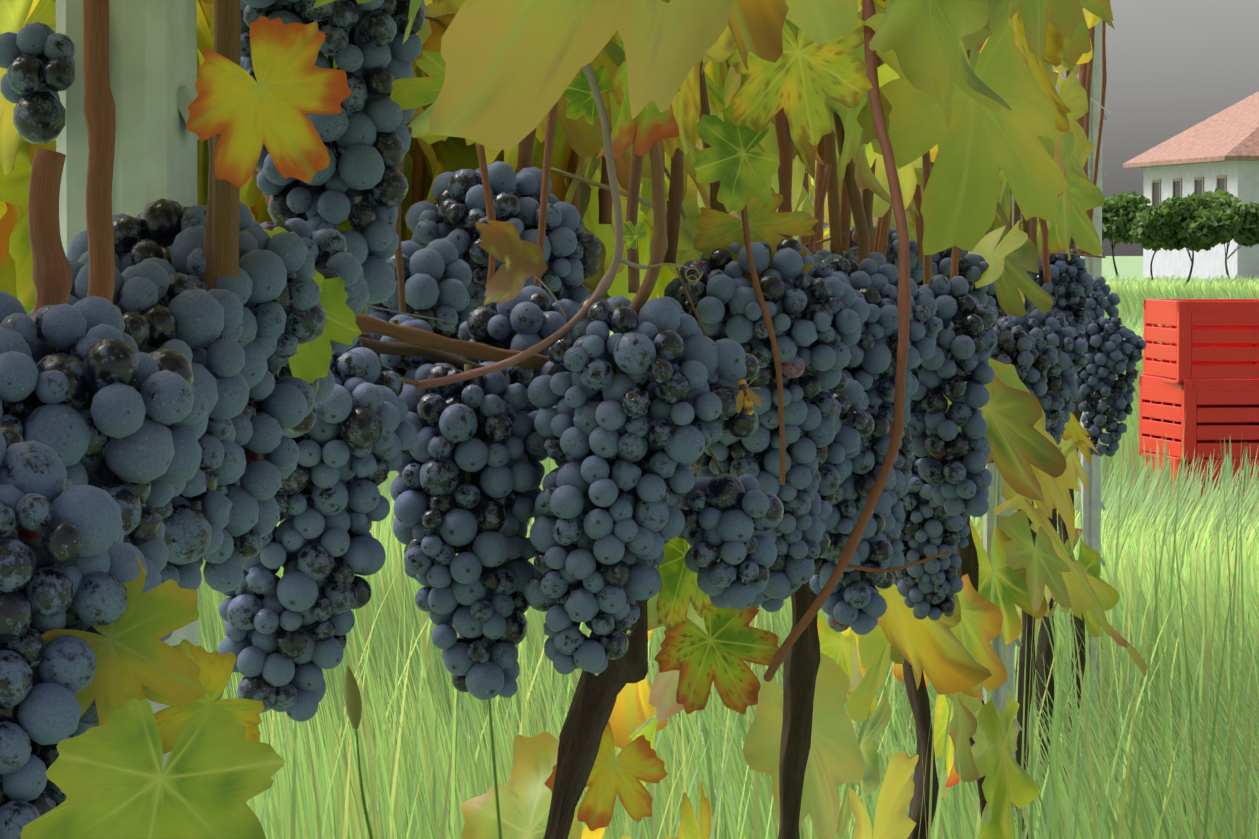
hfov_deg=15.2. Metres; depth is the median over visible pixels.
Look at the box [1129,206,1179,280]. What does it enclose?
tree
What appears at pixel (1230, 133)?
farmhouse roof
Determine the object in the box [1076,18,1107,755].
trellis post
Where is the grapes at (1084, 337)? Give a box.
[986,248,1145,456]
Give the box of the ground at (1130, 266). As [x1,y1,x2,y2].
[262,256,1258,838]
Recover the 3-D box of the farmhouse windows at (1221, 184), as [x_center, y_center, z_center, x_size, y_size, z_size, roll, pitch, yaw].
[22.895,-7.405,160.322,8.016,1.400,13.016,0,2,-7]
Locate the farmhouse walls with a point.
(1243, 186)
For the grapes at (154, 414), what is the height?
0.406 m
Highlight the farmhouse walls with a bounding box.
[1143,161,1258,278]
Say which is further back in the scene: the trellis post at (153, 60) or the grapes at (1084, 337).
the grapes at (1084, 337)
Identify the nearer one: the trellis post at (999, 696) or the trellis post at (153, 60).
the trellis post at (153, 60)
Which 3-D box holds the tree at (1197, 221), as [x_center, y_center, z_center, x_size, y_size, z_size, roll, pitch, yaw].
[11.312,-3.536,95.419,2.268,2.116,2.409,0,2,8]
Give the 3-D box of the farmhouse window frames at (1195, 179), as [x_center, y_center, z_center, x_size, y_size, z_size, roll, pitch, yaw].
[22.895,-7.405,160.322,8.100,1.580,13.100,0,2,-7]
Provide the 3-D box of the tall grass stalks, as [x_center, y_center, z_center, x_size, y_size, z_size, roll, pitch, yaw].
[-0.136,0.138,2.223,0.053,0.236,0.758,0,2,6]
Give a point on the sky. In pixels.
(1172, 66)
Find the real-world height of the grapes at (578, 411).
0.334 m
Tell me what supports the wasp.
on the grapes at (578, 411)
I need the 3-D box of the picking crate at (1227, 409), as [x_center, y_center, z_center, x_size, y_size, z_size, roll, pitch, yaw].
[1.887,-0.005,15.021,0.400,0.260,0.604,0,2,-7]
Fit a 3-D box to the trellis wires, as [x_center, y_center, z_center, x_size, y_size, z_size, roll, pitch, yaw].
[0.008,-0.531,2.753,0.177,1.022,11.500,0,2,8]
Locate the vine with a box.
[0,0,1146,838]
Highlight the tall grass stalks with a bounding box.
[215,666,501,838]
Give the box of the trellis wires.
[1053,70,1111,115]
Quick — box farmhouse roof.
[1123,91,1258,167]
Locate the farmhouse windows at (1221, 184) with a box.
[1153,178,1224,205]
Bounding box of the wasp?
[726,370,763,414]
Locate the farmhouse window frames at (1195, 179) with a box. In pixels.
[1152,176,1226,205]
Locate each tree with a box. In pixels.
[1102,191,1150,276]
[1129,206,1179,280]
[1133,192,1244,287]
[1199,188,1258,278]
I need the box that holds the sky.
[797,0,1258,255]
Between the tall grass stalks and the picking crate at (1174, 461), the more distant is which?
the picking crate at (1174, 461)
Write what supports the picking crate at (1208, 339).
on the picking crate at (1227, 409)
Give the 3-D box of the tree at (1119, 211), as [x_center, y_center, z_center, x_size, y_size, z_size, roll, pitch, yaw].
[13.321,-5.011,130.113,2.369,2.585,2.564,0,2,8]
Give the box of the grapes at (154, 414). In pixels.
[0,0,1058,838]
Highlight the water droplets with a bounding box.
[284,423,747,675]
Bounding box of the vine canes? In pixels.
[25,0,1106,681]
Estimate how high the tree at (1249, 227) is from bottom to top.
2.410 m
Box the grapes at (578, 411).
[218,286,783,721]
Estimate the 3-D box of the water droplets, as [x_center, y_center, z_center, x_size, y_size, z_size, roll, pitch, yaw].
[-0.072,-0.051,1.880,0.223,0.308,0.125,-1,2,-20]
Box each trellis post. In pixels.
[54,0,205,772]
[983,194,1021,817]
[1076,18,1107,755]
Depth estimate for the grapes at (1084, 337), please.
5.54 m
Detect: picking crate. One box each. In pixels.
[1139,375,1258,462]
[1143,299,1258,384]
[1143,451,1258,517]

